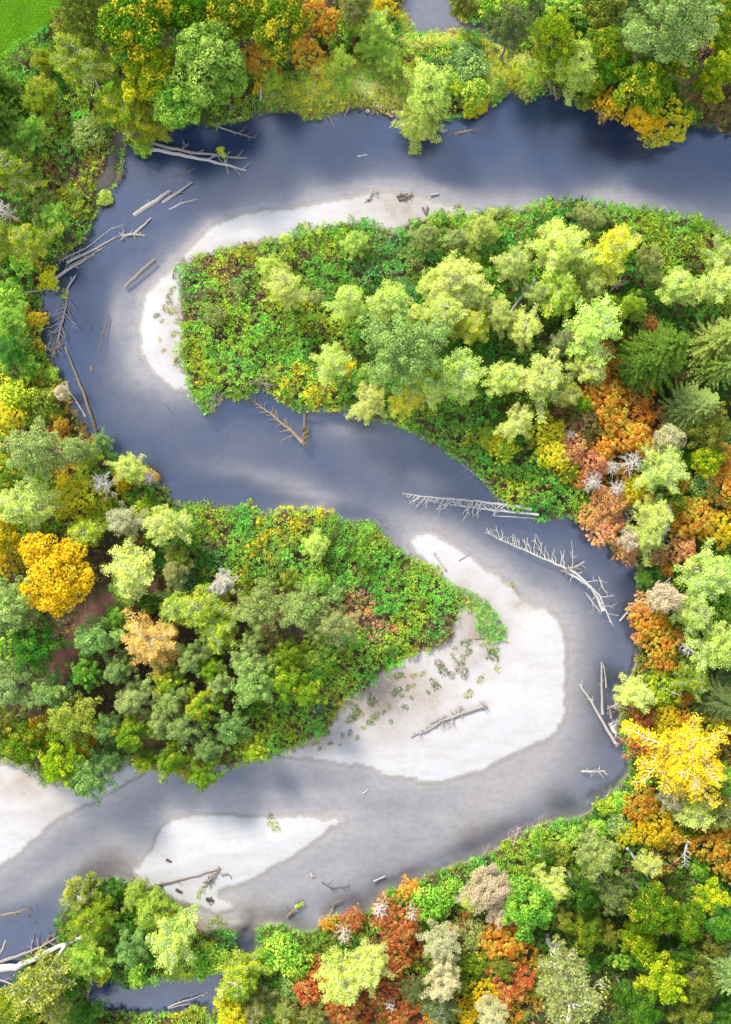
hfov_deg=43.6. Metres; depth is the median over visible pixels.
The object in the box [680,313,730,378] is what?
conifer tree
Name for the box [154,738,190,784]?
cottonwood tree
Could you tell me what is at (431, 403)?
alder tree
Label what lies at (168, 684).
cottonwood tree
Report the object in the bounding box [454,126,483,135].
driftwood log
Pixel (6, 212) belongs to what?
bare tree
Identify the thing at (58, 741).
cottonwood tree
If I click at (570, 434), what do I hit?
bare tree
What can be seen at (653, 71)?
maple tree
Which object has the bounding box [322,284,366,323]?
alder tree
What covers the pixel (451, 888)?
shrub
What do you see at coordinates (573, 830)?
shrub
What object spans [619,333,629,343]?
shrub
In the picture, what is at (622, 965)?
vine maple
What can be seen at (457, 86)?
shrub
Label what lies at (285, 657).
cottonwood tree
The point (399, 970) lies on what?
vine maple
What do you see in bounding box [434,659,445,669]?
grass tuft
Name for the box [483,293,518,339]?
alder tree
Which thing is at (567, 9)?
vine maple
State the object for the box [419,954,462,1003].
alder tree
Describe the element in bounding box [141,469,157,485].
bare tree
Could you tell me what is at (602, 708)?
driftwood log
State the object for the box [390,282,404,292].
thinning tree
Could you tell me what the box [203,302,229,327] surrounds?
shrub
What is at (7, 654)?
vine maple
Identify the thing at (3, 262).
bank thicket
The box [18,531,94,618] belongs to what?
maple tree
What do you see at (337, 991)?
alder tree
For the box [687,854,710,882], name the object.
shrub
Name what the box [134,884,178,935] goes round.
willow tree
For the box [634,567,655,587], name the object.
willow tree
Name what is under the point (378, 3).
vine maple
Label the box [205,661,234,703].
cottonwood tree
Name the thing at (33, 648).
cottonwood tree
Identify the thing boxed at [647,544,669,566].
vine maple
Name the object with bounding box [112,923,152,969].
cottonwood tree
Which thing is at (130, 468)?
alder tree
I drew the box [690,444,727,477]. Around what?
maple tree
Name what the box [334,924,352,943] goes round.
bare tree
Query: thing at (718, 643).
alder tree
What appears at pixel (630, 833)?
vine maple
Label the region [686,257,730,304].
alder tree
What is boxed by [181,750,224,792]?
cottonwood tree
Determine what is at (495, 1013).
alder tree
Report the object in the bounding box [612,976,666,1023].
cottonwood tree
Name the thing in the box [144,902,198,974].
alder tree
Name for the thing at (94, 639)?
cottonwood tree
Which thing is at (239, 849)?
gravel island
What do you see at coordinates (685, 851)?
tree
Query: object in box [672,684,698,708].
vine maple
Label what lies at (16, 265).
shrub
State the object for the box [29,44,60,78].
willow tree
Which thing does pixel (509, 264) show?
alder tree
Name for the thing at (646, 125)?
maple tree
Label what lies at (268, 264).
willow tree
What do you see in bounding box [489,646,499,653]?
grass tuft
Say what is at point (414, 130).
willow tree
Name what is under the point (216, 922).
grass tuft
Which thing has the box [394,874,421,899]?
vine maple
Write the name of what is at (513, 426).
alder tree
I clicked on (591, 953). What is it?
vine maple
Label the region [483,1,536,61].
cottonwood tree
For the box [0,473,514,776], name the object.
point thicket
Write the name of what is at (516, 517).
driftwood stick
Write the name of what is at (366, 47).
willow tree
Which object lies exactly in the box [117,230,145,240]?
fallen tree
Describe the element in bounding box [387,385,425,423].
alder tree
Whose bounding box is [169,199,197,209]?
driftwood log
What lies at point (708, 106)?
shrub
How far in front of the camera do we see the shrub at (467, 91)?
97.42 m
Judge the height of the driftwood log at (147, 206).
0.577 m
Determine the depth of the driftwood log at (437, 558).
99.61 m
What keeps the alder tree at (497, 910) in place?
on the ground at (102, 598)
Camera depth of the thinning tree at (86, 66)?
93.33 m
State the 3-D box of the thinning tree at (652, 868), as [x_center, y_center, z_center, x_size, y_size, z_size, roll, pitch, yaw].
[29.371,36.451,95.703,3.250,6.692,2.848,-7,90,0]
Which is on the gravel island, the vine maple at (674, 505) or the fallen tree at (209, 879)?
the fallen tree at (209, 879)
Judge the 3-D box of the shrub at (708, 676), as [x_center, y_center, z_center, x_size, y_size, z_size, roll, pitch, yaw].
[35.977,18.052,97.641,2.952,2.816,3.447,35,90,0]
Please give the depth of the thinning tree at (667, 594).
92.58 m
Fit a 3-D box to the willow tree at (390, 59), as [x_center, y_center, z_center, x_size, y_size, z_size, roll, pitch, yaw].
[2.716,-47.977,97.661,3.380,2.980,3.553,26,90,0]
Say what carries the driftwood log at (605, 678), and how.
on the river water
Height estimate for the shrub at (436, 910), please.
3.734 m
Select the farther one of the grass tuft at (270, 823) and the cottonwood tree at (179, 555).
the grass tuft at (270, 823)
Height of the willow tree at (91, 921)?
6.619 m
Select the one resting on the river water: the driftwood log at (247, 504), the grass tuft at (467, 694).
the driftwood log at (247, 504)
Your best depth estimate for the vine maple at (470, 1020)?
96.79 m
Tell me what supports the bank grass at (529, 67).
on the ground at (102, 598)
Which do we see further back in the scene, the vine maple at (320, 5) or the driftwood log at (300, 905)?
the driftwood log at (300, 905)
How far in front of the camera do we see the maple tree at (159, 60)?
90.86 m
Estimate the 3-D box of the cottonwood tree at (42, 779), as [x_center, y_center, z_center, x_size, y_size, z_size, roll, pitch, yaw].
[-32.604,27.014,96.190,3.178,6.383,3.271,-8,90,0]
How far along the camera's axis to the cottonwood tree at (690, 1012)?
92.00 m
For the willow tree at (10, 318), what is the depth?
95.54 m
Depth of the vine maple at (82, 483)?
94.78 m
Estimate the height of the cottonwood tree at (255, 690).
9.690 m
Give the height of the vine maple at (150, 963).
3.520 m
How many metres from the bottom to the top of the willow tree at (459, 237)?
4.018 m
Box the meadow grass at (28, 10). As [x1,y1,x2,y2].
[0,0,60,59]
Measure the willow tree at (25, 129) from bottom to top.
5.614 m
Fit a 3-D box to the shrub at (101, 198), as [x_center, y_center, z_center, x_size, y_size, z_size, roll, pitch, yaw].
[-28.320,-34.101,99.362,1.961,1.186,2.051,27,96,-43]
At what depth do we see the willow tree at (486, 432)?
96.53 m
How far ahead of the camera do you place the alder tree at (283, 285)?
93.68 m
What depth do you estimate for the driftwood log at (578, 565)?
99.44 m
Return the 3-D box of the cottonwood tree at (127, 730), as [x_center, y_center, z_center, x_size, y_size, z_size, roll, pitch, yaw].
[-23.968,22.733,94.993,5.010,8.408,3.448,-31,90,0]
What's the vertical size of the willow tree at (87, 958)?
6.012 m
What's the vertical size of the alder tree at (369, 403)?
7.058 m
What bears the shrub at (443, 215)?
on the ground at (102, 598)
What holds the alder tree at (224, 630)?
on the ground at (102, 598)
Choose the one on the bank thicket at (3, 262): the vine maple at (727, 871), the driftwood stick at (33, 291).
the driftwood stick at (33, 291)
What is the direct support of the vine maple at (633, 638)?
on the ground at (102, 598)
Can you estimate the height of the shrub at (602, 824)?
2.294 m
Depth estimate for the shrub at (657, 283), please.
97.65 m
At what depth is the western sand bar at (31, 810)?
99.83 m
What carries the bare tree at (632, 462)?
on the ground at (102, 598)
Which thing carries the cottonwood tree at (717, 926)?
on the ground at (102, 598)
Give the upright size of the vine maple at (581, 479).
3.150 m
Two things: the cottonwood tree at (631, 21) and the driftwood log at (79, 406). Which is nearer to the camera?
the cottonwood tree at (631, 21)
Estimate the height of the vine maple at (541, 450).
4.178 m
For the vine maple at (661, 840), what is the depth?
96.15 m
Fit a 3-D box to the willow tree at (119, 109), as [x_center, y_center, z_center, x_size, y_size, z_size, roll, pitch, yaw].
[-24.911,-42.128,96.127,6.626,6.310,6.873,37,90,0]
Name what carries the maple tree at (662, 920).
on the ground at (102, 598)
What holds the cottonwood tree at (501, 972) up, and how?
on the ground at (102, 598)
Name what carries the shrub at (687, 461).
on the ground at (102, 598)
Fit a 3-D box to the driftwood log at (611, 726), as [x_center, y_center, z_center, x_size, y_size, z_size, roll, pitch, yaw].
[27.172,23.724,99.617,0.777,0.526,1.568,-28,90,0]
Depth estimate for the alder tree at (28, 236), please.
93.61 m
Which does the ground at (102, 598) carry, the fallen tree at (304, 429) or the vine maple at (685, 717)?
the vine maple at (685, 717)
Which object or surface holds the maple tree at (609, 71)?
on the ground at (102, 598)
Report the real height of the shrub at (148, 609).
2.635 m
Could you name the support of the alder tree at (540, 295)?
on the ground at (102, 598)
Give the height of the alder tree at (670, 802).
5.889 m
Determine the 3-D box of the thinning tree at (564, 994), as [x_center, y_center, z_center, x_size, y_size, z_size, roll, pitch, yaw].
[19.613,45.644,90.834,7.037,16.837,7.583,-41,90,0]
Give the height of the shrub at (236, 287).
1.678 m
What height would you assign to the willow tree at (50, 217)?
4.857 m
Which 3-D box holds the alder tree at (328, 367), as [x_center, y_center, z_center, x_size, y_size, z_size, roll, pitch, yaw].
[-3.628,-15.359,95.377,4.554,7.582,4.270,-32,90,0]
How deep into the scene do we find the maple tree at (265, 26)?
89.83 m
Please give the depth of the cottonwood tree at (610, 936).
94.03 m
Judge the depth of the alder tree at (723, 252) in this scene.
94.60 m
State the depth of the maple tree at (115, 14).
87.89 m
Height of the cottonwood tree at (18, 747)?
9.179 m
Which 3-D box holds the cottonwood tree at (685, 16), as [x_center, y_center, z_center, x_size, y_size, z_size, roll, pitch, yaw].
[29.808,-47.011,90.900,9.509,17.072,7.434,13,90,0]
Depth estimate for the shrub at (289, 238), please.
98.48 m
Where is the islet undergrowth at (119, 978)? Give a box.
[1,878,238,1023]
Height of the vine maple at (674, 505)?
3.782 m
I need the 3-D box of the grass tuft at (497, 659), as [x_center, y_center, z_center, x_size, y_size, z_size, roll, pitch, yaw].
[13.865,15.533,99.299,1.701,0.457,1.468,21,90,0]
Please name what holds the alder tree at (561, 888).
on the ground at (102, 598)
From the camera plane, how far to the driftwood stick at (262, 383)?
98.71 m
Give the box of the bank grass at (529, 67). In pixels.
[258,13,546,117]
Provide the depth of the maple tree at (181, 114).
91.59 m
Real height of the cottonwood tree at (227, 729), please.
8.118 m
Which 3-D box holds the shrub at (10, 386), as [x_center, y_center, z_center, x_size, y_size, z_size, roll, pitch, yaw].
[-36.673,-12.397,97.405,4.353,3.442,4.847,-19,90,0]
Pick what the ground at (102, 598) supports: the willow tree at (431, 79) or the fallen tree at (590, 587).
the willow tree at (431, 79)
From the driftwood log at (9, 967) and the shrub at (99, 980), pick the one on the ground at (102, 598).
the shrub at (99, 980)
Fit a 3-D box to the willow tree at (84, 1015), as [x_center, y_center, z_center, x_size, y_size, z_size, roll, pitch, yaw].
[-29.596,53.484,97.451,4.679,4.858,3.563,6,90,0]
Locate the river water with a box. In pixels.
[0,94,730,1013]
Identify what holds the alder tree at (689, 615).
on the ground at (102, 598)
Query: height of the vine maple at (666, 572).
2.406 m
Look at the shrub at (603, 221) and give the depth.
97.70 m
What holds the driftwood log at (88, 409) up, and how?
on the river water
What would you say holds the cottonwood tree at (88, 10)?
on the ground at (102, 598)
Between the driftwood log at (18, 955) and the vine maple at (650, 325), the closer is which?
the vine maple at (650, 325)
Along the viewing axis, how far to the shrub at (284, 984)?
96.86 m
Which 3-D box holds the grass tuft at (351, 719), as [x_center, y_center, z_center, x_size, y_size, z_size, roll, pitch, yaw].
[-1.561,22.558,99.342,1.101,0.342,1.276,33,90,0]
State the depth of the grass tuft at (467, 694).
99.39 m
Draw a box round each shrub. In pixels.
[0,277,27,309]
[0,374,40,419]
[9,253,34,277]
[15,1008,41,1023]
[17,354,42,378]
[27,387,61,419]
[28,189,56,220]
[43,366,59,380]
[69,186,82,198]
[71,111,105,148]
[91,963,111,987]
[96,189,113,205]
[97,191,111,205]
[124,963,145,988]
[129,494,154,526]
[132,139,152,158]
[136,591,163,613]
[167,539,190,555]
[186,940,229,981]
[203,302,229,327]
[230,281,247,298]
[238,698,267,718]
[252,81,265,94]
[253,931,305,977]
[278,233,293,248]
[278,567,300,589]
[278,971,311,1002]
[281,946,315,983]
[308,288,324,305]
[309,17,330,45]
[322,13,359,51]
[322,581,346,605]
[383,886,407,909]
[410,884,451,922]
[427,208,451,230]
[436,878,462,909]
[438,65,467,88]
[443,39,490,85]
[449,75,463,96]
[457,918,489,951]
[461,78,491,113]
[462,101,478,118]
[463,251,480,268]
[472,97,487,118]
[477,0,502,19]
[528,824,548,847]
[545,839,573,868]
[556,824,583,847]
[574,92,594,111]
[583,75,606,95]
[588,819,608,838]
[592,205,609,227]
[606,813,632,837]
[607,790,632,814]
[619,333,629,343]
[628,226,642,249]
[646,273,663,288]
[673,450,695,473]
[680,98,703,124]
[683,470,720,502]
[686,86,716,115]
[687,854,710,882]
[691,672,716,692]
[697,587,730,623]
[707,103,730,125]
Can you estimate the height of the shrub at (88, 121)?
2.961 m
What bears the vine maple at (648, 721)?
on the ground at (102, 598)
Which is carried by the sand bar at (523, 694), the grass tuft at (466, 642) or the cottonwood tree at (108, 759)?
the grass tuft at (466, 642)
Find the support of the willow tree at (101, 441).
on the ground at (102, 598)
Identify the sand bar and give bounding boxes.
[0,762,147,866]
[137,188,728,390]
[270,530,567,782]
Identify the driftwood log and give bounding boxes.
[0,933,58,962]
[0,935,84,971]
[42,927,56,947]
[54,254,94,278]
[60,224,124,260]
[61,275,75,298]
[64,347,97,435]
[66,236,116,263]
[68,246,105,266]
[68,390,85,416]
[124,258,155,288]
[133,189,170,217]
[133,217,150,233]
[140,869,218,889]
[162,182,192,203]
[168,992,207,1007]
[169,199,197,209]
[215,146,230,174]
[217,126,257,139]
[239,497,257,510]
[285,899,304,917]
[434,553,446,570]
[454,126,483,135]
[461,462,488,482]
[511,275,535,310]
[560,561,586,574]
[579,679,619,746]
[581,766,607,776]
[585,592,601,613]
[598,576,609,597]
[598,662,603,714]
[603,665,606,687]
[606,278,626,289]
[609,723,617,736]
[611,272,627,290]
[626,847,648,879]
[628,663,637,679]
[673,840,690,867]
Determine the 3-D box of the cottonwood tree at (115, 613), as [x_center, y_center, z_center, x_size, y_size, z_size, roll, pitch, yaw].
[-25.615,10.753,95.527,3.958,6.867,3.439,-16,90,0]
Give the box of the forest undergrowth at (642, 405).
[236,195,730,1023]
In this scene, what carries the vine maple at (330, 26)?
on the ground at (102, 598)
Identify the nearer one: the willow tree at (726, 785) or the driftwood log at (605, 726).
the willow tree at (726, 785)
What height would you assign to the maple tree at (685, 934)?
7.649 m
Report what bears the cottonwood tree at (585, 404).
on the ground at (102, 598)
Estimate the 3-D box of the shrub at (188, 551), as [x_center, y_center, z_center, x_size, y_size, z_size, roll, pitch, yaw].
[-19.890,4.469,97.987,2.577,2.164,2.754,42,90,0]
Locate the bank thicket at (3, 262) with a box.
[0,127,173,476]
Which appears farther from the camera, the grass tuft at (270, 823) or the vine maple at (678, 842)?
the grass tuft at (270, 823)
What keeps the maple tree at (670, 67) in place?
on the ground at (102, 598)
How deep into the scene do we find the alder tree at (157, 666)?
93.88 m
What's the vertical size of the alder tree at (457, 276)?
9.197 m
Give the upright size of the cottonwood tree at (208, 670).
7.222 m
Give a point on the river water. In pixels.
(542, 140)
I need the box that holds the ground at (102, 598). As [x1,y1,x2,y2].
[0,0,730,1023]
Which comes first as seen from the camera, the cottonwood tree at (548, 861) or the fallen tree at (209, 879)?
the cottonwood tree at (548, 861)
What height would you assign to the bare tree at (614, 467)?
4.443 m
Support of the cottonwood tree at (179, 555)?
on the ground at (102, 598)
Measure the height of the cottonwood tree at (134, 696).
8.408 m
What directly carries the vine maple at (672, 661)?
on the ground at (102, 598)
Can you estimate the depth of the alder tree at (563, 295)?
92.86 m
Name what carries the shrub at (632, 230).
on the ground at (102, 598)
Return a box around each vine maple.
[0,398,29,429]
[0,450,35,492]
[0,543,25,580]
[0,629,23,673]
[21,520,52,546]
[26,311,50,327]
[26,712,53,746]
[36,269,59,291]
[50,474,116,534]
[53,418,68,432]
[73,728,96,756]
[86,493,117,532]
[110,907,139,941]
[111,470,135,494]
[142,468,160,483]
[147,948,173,973]
[175,747,202,779]
[238,44,280,86]
[288,965,328,1008]
[291,38,325,69]
[296,631,339,671]
[301,0,336,39]
[302,564,332,593]
[302,953,327,981]
[318,913,340,932]
[319,7,353,43]
[322,989,340,1019]
[327,996,364,1023]
[337,903,366,934]
[366,974,403,1007]
[368,0,399,22]
[372,893,401,928]
[377,990,414,1023]
[379,917,416,954]
[381,948,412,977]
[385,897,427,941]
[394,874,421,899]
[423,1010,439,1023]
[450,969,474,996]
[455,997,478,1023]
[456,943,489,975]
[470,978,498,1005]
[476,430,507,451]
[476,919,527,959]
[481,935,502,962]
[485,435,522,464]
[485,956,535,1007]
[504,902,529,934]
[524,410,568,443]
[529,436,573,471]
[543,0,586,25]
[546,401,571,422]
[550,461,580,485]
[554,425,594,464]
[558,398,602,448]
[571,466,596,492]
[573,446,613,477]
[575,379,624,421]
[575,500,605,532]
[577,943,609,973]
[582,430,619,464]
[585,510,626,548]
[588,398,629,443]
[588,485,630,530]
[592,86,624,123]
[592,794,620,816]
[599,935,630,970]
[602,418,653,458]
[611,542,639,567]
[611,820,637,849]
[620,473,650,505]
[621,784,658,827]
[622,724,658,759]
[625,601,671,643]
[627,488,657,512]
[627,590,650,618]
[627,704,660,730]
[630,632,648,648]
[631,800,674,849]
[636,89,693,148]
[640,314,658,332]
[643,73,680,111]
[643,618,686,659]
[644,645,680,679]
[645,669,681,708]
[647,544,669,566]
[651,701,681,736]
[657,823,687,851]
[658,560,674,577]
[661,484,691,519]
[661,524,696,564]
[668,511,697,537]
[669,496,717,537]
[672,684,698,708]
[673,821,702,844]
[674,706,694,728]
[675,474,693,494]
[683,824,730,861]
[685,210,707,232]
[693,461,730,510]
[694,710,730,743]
[697,509,730,550]
[701,838,730,884]
[706,441,730,472]
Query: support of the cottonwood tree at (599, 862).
on the ground at (102, 598)
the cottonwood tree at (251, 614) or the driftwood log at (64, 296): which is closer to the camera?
the cottonwood tree at (251, 614)
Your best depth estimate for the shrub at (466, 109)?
98.84 m
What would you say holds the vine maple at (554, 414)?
on the ground at (102, 598)
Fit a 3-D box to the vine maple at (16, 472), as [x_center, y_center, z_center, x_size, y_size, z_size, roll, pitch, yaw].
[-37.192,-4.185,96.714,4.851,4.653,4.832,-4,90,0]
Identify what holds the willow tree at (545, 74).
on the ground at (102, 598)
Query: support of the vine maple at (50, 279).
on the ground at (102, 598)
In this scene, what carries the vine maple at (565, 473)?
on the ground at (102, 598)
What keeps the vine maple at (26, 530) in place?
on the ground at (102, 598)
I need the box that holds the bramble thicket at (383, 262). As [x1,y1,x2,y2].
[171,195,591,524]
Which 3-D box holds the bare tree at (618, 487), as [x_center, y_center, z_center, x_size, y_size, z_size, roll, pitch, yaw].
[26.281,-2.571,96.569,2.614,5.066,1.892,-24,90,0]
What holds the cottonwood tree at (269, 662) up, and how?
on the ground at (102, 598)
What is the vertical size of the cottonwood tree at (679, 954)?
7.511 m
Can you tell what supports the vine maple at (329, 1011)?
on the ground at (102, 598)
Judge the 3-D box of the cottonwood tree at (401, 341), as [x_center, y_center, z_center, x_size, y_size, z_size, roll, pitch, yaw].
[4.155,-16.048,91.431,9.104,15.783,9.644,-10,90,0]
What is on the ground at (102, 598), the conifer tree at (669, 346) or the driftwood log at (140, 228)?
the conifer tree at (669, 346)
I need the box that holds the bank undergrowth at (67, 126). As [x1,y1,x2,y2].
[0,0,730,135]
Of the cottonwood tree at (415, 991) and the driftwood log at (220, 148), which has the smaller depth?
the cottonwood tree at (415, 991)
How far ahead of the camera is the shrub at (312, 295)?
97.63 m
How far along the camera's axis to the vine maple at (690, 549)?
96.42 m
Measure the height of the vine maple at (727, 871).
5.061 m
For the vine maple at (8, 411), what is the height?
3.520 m
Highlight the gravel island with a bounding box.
[133,812,348,930]
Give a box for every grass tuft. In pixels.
[210,917,221,928]
[267,819,277,826]
[345,714,356,723]
[366,692,375,707]
[392,686,401,696]
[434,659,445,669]
[437,664,449,675]
[455,659,464,674]
[459,637,472,647]
[463,689,472,698]
[485,648,499,661]
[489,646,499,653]
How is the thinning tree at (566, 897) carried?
on the ground at (102, 598)
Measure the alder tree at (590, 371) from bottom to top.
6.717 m
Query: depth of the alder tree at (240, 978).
92.99 m
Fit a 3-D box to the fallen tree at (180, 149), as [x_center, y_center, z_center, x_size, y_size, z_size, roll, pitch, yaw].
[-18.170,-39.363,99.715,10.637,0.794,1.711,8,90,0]
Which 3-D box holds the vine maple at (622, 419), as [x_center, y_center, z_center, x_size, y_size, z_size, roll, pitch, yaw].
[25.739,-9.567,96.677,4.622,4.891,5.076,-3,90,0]
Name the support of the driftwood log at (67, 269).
on the river water
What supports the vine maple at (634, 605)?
on the ground at (102, 598)
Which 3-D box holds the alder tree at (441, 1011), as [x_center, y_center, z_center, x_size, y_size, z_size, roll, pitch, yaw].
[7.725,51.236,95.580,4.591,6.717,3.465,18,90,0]
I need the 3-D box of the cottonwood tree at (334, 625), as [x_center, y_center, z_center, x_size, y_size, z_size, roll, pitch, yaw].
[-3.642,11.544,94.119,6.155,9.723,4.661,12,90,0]
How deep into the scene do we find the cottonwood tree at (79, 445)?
93.58 m
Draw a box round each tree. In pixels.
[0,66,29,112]
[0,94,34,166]
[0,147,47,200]
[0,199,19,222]
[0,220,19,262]
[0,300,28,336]
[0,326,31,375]
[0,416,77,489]
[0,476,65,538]
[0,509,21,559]
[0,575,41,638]
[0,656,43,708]
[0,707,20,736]
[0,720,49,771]
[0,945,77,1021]
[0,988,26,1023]
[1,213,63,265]
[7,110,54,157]
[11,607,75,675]
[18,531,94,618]
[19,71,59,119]
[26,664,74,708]
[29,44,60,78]
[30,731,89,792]
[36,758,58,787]
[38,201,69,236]
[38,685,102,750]
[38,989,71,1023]
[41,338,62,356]
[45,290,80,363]
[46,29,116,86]
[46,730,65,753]
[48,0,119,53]
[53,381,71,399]
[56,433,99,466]
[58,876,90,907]
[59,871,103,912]
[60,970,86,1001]
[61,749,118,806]
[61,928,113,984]
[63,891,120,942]
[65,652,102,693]
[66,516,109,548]
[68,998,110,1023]
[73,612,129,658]
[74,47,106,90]
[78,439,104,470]
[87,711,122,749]
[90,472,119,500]
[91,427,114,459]
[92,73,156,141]
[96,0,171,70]
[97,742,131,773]
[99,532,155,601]
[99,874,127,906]
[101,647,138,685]
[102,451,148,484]
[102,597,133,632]
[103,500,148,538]
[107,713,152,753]
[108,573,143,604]
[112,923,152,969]
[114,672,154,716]
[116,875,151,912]
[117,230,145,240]
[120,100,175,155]
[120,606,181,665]
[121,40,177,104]
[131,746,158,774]
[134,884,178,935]
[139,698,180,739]
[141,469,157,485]
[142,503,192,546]
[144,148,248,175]
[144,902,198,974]
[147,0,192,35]
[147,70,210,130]
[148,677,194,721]
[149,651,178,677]
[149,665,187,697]
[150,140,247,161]
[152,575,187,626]
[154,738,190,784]
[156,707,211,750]
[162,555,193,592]
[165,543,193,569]
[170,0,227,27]
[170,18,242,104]
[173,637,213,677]
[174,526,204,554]
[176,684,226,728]
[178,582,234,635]
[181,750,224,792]
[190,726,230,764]
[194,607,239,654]
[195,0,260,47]
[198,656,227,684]
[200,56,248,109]
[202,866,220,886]
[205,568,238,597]
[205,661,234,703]
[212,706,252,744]
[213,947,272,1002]
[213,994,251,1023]
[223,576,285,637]
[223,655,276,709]
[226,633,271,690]
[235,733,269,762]
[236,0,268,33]
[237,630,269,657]
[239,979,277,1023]
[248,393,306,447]
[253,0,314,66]
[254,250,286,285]
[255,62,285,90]
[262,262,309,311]
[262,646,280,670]
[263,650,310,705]
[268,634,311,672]
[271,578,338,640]
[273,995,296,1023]
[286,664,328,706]
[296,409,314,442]
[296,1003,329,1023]
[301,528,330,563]
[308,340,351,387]
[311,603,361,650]
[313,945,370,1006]
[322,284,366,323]
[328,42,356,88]
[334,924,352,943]
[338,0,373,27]
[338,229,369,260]
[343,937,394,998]
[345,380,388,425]
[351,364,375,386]
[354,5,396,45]
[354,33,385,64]
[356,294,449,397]
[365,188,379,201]
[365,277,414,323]
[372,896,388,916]
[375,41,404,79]
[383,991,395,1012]
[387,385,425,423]
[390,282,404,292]
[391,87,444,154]
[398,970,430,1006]
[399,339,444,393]
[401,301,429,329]
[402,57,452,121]
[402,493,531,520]
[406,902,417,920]
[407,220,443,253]
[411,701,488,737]
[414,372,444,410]
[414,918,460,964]
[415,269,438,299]
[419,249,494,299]
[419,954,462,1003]
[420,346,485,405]
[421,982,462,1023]
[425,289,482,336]
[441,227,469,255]
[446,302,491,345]
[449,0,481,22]
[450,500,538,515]
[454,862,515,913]
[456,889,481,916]
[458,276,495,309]
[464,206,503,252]
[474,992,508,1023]
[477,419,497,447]
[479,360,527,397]
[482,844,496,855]
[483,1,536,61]
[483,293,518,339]
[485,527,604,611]
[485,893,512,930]
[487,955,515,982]
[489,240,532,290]
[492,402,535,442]
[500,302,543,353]
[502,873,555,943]
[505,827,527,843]
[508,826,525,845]
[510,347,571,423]
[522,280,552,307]
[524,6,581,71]
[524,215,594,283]
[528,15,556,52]
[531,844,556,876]
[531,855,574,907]
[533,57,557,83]
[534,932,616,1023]
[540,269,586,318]
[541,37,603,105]
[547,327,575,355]
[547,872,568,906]
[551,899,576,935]
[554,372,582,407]
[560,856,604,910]
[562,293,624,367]
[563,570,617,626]
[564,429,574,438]
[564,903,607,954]
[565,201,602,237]
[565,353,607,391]
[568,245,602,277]
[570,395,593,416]
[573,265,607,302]
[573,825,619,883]
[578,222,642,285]
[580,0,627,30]
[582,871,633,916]
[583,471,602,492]
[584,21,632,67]
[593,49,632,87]
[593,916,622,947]
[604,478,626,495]
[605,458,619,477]
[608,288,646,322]
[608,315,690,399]
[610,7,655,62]
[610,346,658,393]
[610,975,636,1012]
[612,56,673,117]
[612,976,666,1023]
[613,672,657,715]
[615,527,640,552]
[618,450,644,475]
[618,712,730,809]
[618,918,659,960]
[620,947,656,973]
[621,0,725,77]
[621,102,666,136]
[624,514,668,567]
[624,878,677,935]
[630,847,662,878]
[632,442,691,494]
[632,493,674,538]
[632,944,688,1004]
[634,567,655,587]
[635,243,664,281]
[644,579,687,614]
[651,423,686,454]
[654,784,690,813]
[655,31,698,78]
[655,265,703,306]
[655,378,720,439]
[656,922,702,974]
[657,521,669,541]
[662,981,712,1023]
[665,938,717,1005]
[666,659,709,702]
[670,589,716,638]
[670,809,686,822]
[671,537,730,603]
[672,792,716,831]
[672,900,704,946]
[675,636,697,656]
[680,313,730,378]
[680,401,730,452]
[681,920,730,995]
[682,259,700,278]
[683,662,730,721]
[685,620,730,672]
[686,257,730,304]
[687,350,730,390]
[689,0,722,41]
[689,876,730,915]
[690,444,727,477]
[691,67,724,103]
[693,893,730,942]
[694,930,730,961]
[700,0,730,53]
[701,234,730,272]
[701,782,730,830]
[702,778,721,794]
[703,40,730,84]
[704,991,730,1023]
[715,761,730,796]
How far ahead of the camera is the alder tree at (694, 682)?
93.32 m
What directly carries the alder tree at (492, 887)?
on the ground at (102, 598)
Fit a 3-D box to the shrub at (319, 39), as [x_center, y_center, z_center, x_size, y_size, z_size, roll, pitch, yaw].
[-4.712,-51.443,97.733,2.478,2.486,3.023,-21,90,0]
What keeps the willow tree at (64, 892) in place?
on the ground at (102, 598)
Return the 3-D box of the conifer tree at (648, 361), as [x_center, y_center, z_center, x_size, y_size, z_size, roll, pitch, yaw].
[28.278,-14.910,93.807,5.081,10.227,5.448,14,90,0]
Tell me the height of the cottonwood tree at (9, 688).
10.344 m
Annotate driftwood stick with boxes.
[0,908,27,916]
[0,977,13,985]
[26,289,43,292]
[96,315,109,354]
[251,374,275,389]
[321,882,350,891]
[494,515,536,518]
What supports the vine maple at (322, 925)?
on the ground at (102, 598)
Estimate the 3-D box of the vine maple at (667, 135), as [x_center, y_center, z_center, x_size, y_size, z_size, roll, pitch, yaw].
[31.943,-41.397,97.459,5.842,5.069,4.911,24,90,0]
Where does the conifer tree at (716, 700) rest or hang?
on the ground at (102, 598)
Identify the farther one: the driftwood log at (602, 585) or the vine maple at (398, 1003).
the driftwood log at (602, 585)
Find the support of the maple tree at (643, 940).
on the ground at (102, 598)
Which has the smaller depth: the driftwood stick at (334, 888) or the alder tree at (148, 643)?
the alder tree at (148, 643)
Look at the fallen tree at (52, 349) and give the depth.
99.52 m
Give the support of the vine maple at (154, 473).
on the ground at (102, 598)
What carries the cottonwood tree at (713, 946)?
on the ground at (102, 598)
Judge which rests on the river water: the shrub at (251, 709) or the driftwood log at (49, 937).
the driftwood log at (49, 937)

